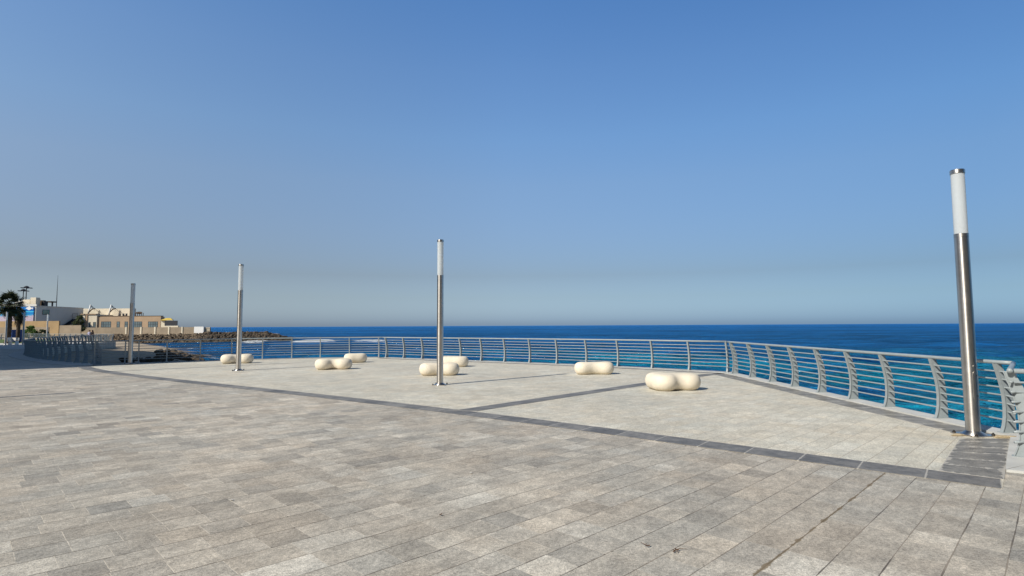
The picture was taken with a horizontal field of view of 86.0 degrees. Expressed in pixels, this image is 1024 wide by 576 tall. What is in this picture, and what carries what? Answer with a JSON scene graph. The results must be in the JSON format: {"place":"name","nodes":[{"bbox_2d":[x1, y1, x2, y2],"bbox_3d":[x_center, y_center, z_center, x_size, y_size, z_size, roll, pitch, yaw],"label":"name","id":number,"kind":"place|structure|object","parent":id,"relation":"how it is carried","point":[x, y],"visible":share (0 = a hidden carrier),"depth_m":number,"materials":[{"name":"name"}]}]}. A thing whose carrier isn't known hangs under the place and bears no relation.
{"place":"outdoors","nodes":[
{"label":"outdoors","id":0,"kind":"place"},
{"bbox_2d":[0,281,82,324],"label":"building","id":1,"kind":"structure","parent":0,"point":[36,309],"depth_m":154.84,"materials":[{"name":"white paint"}]},
{"bbox_2d":[42,310,49,314],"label":"window","id":2,"kind":"structure","parent":1,"relation":"in","point":[44,312],"depth_m":153.36,"materials":[{"name":"grey glass"}]},
{"bbox_2d":[0,342,90,348],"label":"promenade paving","id":3,"kind":"structure","parent":0,"point":[20,346],"depth_m":58.75,"materials":[{"name":"grey stone"}]},
{"bbox_2d":[7,338,19,344],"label":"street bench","id":4,"kind":"object","parent":3,"relation":"on","point":[10,340],"visible":1,"depth_m":65.86,"materials":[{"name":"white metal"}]},
{"bbox_2d":[22,312,24,344],"bbox_3d":[-57.577,4.747,64.747,0.370,3.930,0.370,0,-4,-10],"label":"lamp post","id":5,"kind":"object","parent":3,"relation":"on","point":[23,328],"visible":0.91,"depth_m":64.69,"materials":[{"name":"silver metal"}]},
{"bbox_2d":[2,338,210,363],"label":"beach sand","id":6,"kind":"structure","parent":0,"point":[114,359],"depth_m":65.91,"materials":[{"name":"beige sand"}]},
{"bbox_2d":[80,305,164,327],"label":"building","id":7,"kind":"structure","parent":0,"point":[93,317],"depth_m":164.76,"materials":[{"name":"beige paint"}]},
{"bbox_2d":[101,321,110,326],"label":"window","id":8,"kind":"structure","parent":7,"relation":"in","point":[103,323],"depth_m":164.63,"materials":[{"name":"clear glass"}]},
{"bbox_2d":[134,321,141,326],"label":"window","id":9,"kind":"structure","parent":7,"relation":"in","point":[136,323],"depth_m":164.63,"materials":[{"name":"clear glass"}]},
{"bbox_2d":[148,321,157,326],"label":"window","id":10,"kind":"structure","parent":7,"relation":"in","point":[150,323],"depth_m":164.63,"materials":[{"name":"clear glass"}]},
{"bbox_2d":[161,318,178,326],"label":"pavilion","id":11,"kind":"structure","parent":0,"point":[164,322],"depth_m":159.34,"materials":[{"name":"paint"}]},
{"bbox_2d":[94,357,725,372],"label":"kerb","id":12,"kind":"structure","parent":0,"point":[574,364],"depth_m":24.00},
{"bbox_2d":[93,337,383,364],"bbox_3d":[-12.604,2.964,26.520,12.452,1.083,1.209,1,-4,-21],"label":"railing","id":13,"kind":"object","parent":12,"relation":"on","point":[231,346],"visible":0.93,"depth_m":26.48,"materials":[{"name":"grey metal"}]},
{"bbox_2d":[382,337,729,371],"bbox_3d":[0.465,2.667,23.367,16.987,1.054,0.785,-3,-5,36],"label":"railing","id":14,"kind":"object","parent":12,"relation":"on","point":[586,354],"visible":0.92,"depth_m":22.26,"materials":[{"name":"grey metal"}]},
{"bbox_2d":[0,340,1023,575],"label":"plaza paving","id":15,"kind":"structure","parent":0,"point":[103,474],"depth_m":5.07,"materials":[{"name":"stone"}]},
{"bbox_2d":[46,314,48,340],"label":"lamp post","id":16,"kind":"object","parent":15,"relation":"on","point":[47,326],"visible":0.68,"depth_m":78.27,"materials":[{"name":"silver metal"}]},
{"bbox_2d":[8,350,92,365],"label":"walkway kerb","id":17,"kind":"structure","parent":15,"relation":"on","point":[18,355],"depth_m":29.88,"materials":[{"name":"concrete"}]},
{"bbox_2d":[0,334,113,340],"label":"railing","id":18,"kind":"object","parent":15,"relation":"on","point":[54,335],"visible":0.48,"depth_m":87.70,"materials":[{"name":"grey metal"}]},
{"bbox_2d":[23,334,107,363],"bbox_3d":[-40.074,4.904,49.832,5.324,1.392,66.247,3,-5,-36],"label":"railing","id":19,"kind":"object","parent":15,"relation":"on","point":[33,348],"visible":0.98,"depth_m":30.36,"materials":[{"name":"grey metal"}]},
{"bbox_2d":[79,366,1001,488],"bbox_3d":[-6.566,2.607,14.077,28.690,0.021,0.926,-3,-5,37],"label":"dark paving band","id":20,"kind":"object","parent":15,"relation":"on","point":[926,473],"visible":1,"depth_m":7.59,"materials":[{"name":"stone"}]},
{"bbox_2d":[722,372,1023,468],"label":"kerb edge","id":21,"kind":"object","parent":15,"relation":"on","point":[1012,461],"visible":0.5,"depth_m":9.52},
{"bbox_2d":[726,341,1015,432],"bbox_3d":[7.138,1.918,12.934,0.274,1.054,10.370,0,-4,0],"label":"railing","id":22,"kind":"object","parent":21,"relation":"on","point":[1008,425],"visible":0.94,"depth_m":10.44,"materials":[{"name":"grey metal"}]},
{"bbox_2d":[1003,361,1023,457],"bbox_3d":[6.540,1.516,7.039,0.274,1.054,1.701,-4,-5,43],"label":"railing","id":23,"kind":"object","parent":21,"relation":"on","point":[1011,378],"visible":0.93,"depth_m":6.49,"materials":[{"name":"grey metal"}]},
{"bbox_2d":[1006,465,1023,473],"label":"kerb return","id":24,"kind":"object","parent":15,"relation":"on","point":[1019,469],"visible":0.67,"depth_m":5.92,"materials":[{"name":"white stone"}]},
{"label":"lawn","id":25,"kind":"structure","parent":15,"relation":"on","visible":0},
{"bbox_2d":[0,290,25,343],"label":"palm tree","id":26,"kind":"object","parent":25,"relation":"on","point":[10,308],"visible":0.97,"depth_m":71.68,"materials":[{"name":"green plant"}]},
{"bbox_2d":[11,330,24,341],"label":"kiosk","id":27,"kind":"object","parent":25,"relation":"on","point":[13,333],"visible":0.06,"depth_m":77.31,"materials":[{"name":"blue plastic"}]},
{"bbox_2d":[13,308,26,342],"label":"palm tree","id":28,"kind":"object","parent":25,"relation":"on","point":[19,320],"visible":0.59,"depth_m":73.65,"materials":[{"name":"plant"}]},
{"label":"lawn kerb","id":29,"kind":"structure","parent":15,"relation":"on","visible":0},
{"bbox_2d":[4,312,7,344],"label":"lamp post","id":30,"kind":"object","parent":29,"relation":"on","point":[6,328],"visible":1,"depth_m":65.40,"materials":[{"name":"silver metal"}]},
{"bbox_2d":[0,0,1023,326],"label":"sky","id":31,"kind":"structure","parent":0,"point":[573,162],"materials":[{"name":"blue"}]},
{"bbox_2d":[91,358,1009,488],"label":"platform paving","id":32,"kind":"structure","parent":0,"point":[715,408],"depth_m":11.55,"materials":[{"name":"stone"}]},
{"bbox_2d":[124,283,135,363],"bbox_3d":[-16.832,1.569,24.305,0.370,3.557,0.370,1,-4,-20],"label":"lamp post","id":33,"kind":"object","parent":32,"relation":"on","point":[131,327],"visible":1,"depth_m":24.24,"materials":[{"name":"silver metal"}]},
{"bbox_2d":[220,354,253,363],"bbox_3d":[-12.144,3.128,24.276,1.322,0.416,0.600,1,-4,-23],"label":"stone bench","id":34,"kind":"object","parent":32,"relation":"on","point":[231,358],"visible":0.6,"depth_m":24.09,"materials":[{"name":"beige stone"}]},
{"bbox_2d":[232,264,243,370],"bbox_3d":[-10.065,1.073,20.308,0.370,3.930,0.370,1,-4,-15],"label":"lamp post","id":35,"kind":"object","parent":32,"relation":"on","point":[239,319],"visible":1,"depth_m":20.25,"materials":[{"name":"silver metal"}]},
{"bbox_2d":[237,345,239,356],"bbox_3d":[-10.037,2.315,20.142,0.103,0.430,0.019,1,-4,-15],"label":"access door","id":36,"kind":"structure","parent":35,"relation":"in","point":[238,347],"depth_m":20.14,"materials":[{"name":"silver metal"}]},
{"bbox_2d":[315,358,351,369],"bbox_3d":[-6.681,2.848,20.581,1.340,0.416,0.670,1,-4,-12],"label":"stone bench","id":37,"kind":"object","parent":32,"relation":"on","point":[327,364],"visible":1,"depth_m":20.40,"materials":[{"name":"beige stone"}]},
{"bbox_2d":[344,353,366,362],"bbox_3d":[-6.965,3.114,24.447,1.000,0.416,0.592,1,-4,-20],"label":"stone bench","id":38,"kind":"object","parent":32,"relation":"on","point":[357,357],"visible":0.9,"depth_m":24.23,"materials":[{"name":"beige stone"}]},
{"bbox_2d":[419,362,458,375],"bbox_3d":[-2.367,2.643,17.912,1.300,0.416,0.600,0,-4,-4],"label":"stone bench","id":39,"kind":"object","parent":32,"relation":"on","point":[430,369],"visible":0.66,"depth_m":17.68,"materials":[{"name":"beige stone"}]},
{"bbox_2d":[431,239,447,385],"bbox_3d":[-1.967,0.648,15.052,0.370,3.977,0.370,-1,-4,8],"label":"lamp post","id":40,"kind":"object","parent":32,"relation":"on","point":[440,275],"visible":1,"depth_m":14.98,"materials":[{"name":"silver metal"}]},
{"bbox_2d":[437,350,440,365],"bbox_3d":[-1.972,1.905,14.883,0.103,0.435,0.019,-1,-4,8],"label":"access door","id":41,"kind":"structure","parent":40,"relation":"in","point":[439,352],"depth_m":14.88,"materials":[{"name":"silver metal"}]},
{"bbox_2d":[443,356,468,366],"bbox_3d":[-2.295,2.899,21.654,1.180,0.417,0.671,-1,-4,6],"label":"stone bench","id":42,"kind":"object","parent":32,"relation":"on","point":[461,361],"visible":0.64,"depth_m":21.38,"materials":[{"name":"beige stone"}]},
{"bbox_2d":[376,358,719,373],"bbox_3d":[0.261,3.172,22.907,16.619,0.008,0.963,-3,-5,35],"label":"grey edging strip","id":43,"kind":"object","parent":32,"relation":"on","point":[568,365],"visible":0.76,"depth_m":21.89,"materials":[{"name":"stone"}]},
{"bbox_2d":[453,374,715,410],"bbox_3d":[2.772,2.550,14.051,0.380,0.010,10.700,-4,-5,44],"label":"dark cross band","id":44,"kind":"object","parent":32,"relation":"on","point":[487,407],"visible":0.67,"depth_m":12.16,"materials":[{"name":"stone"}]},
{"bbox_2d":[574,362,613,374],"bbox_3d":[2.690,2.625,18.008,1.300,0.414,0.592,0,-4,-2],"label":"stone bench","id":45,"kind":"object","parent":32,"relation":"on","point":[583,368],"visible":1,"depth_m":17.79,"materials":[{"name":"beige stone"}]},
{"bbox_2d":[645,372,700,390],"bbox_3d":[4.005,2.317,13.632,1.300,0.416,1.040,0,-4,2],"label":"stone bench","id":46,"kind":"object","parent":32,"relation":"on","point":[660,381],"visible":0.98,"depth_m":13.30,"materials":[{"name":"beige stone"}]},
{"bbox_2d":[716,373,996,434],"bbox_3d":[6.712,2.452,12.895,0.500,0.008,10.370,0,-4,0],"label":"grey edging band","id":47,"kind":"object","parent":32,"relation":"on","point":[915,419],"visible":0.94,"depth_m":10.49,"materials":[{"name":"stone"}]},
{"bbox_2d":[951,433,965,435],"bbox_3d":[6.377,2.094,7.837,0.234,0.039,0.110,0,-4,0],"label":"mortar patch","id":48,"kind":"object","parent":32,"relation":"on","point":[956,434],"visible":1,"depth_m":7.80,"materials":[{"name":"beige concrete"}]},
{"bbox_2d":[949,168,994,437],"bbox_3d":[6.621,0.176,8.024,0.370,3.871,0.370,1,-4,-14],"label":"lamp post","id":49,"kind":"object","parent":32,"relation":"on","point":[970,383],"visible":1,"depth_m":7.96,"materials":[{"name":"silver metal"}]},
{"bbox_2d":[972,371,979,400],"bbox_3d":[6.647,1.399,7.860,0.103,0.424,0.019,1,-4,-14],"label":"access door","id":50,"kind":"structure","parent":49,"relation":"in","point":[975,378],"depth_m":7.85,"materials":[{"name":"silver metal"}]},
{"bbox_2d":[939,438,1009,479],"bbox_3d":[5.761,2.037,6.779,0.531,0.010,2.742,-4,-5,43],"label":"slate ladder band","id":51,"kind":"object","parent":32,"relation":"on","point":[984,457],"visible":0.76,"depth_m":6.49,"materials":[{"name":"grey stone"}]},
{"bbox_2d":[994,435,1015,437],"bbox_3d":[6.900,2.077,7.664,0.357,0.044,0.123,-1,-4,5],"label":"mortar patch","id":52,"kind":"object","parent":32,"relation":"on","point":[1002,436],"visible":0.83,"depth_m":7.63,"materials":[{"name":"beige concrete"}]},
{"bbox_2d":[148,323,1023,429],"bbox_3d":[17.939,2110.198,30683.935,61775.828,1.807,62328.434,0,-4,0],"label":"sea","id":53,"kind":"structure","parent":0,"point":[1000,341],"depth_m":105.59,"materials":[{"name":"blue liquid"}]},
{"bbox_2d":[195,331,292,342],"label":"breakwater rocks","id":54,"kind":"object","parent":53,"relation":"in","point":[246,334],"visible":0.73,"depth_m":148.67,"materials":[{"name":"stone"}]},
{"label":"ground","id":55,"kind":"structure","parent":0,"visible":0},
{"bbox_2d":[0,327,49,336],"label":"boundary wall","id":56,"kind":"structure","parent":55,"relation":"on","point":[2,331],"depth_m":125.68,"materials":[{"name":"beige concrete"}]},
{"bbox_2d":[20,286,32,299],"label":"floodlight mast","id":57,"kind":"object","parent":55,"relation":"on","point":[26,287],"visible":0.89,"depth_m":240.40,"materials":[{"name":"metal"}]},
{"bbox_2d":[25,325,37,336],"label":"bush","id":58,"kind":"object","parent":55,"relation":"on","point":[30,328],"visible":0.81,"depth_m":111.48,"materials":[{"name":"green plant"}]},
{"bbox_2d":[32,329,48,336],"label":"bush","id":59,"kind":"object","parent":55,"relation":"on","point":[41,332],"visible":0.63,"depth_m":111.39,"materials":[{"name":"green plant"}]},
{"bbox_2d":[0,321,81,334],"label":"boundary wall","id":60,"kind":"structure","parent":55,"relation":"on","point":[56,328],"depth_m":142.73,"materials":[{"name":"beige concrete"}]},
{"bbox_2d":[71,315,86,331],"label":"bush","id":61,"kind":"object","parent":55,"relation":"on","point":[78,318],"visible":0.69,"depth_m":144.54,"materials":[{"name":"green plant"}]},
{"bbox_2d":[49,333,207,342],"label":"riprap","id":62,"kind":"object","parent":55,"relation":"on","point":[146,336],"visible":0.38,"depth_m":144.82,"materials":[{"name":"brown stone"}]},
{"bbox_2d":[81,327,193,334],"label":"boundary wall","id":63,"kind":"structure","parent":55,"relation":"on","point":[148,330],"depth_m":149.58,"materials":[{"name":"beige concrete"}]},
{"bbox_2d":[194,327,204,333],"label":"end block","id":64,"kind":"structure","parent":55,"relation":"on","point":[198,330],"depth_m":149.01,"materials":[{"name":"white concrete"}]},
{"bbox_2d":[205,327,210,331],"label":"striped block","id":65,"kind":"structure","parent":55,"relation":"on","point":[207,329],"depth_m":149.60,"materials":[{"name":"white concrete"}]}
]}

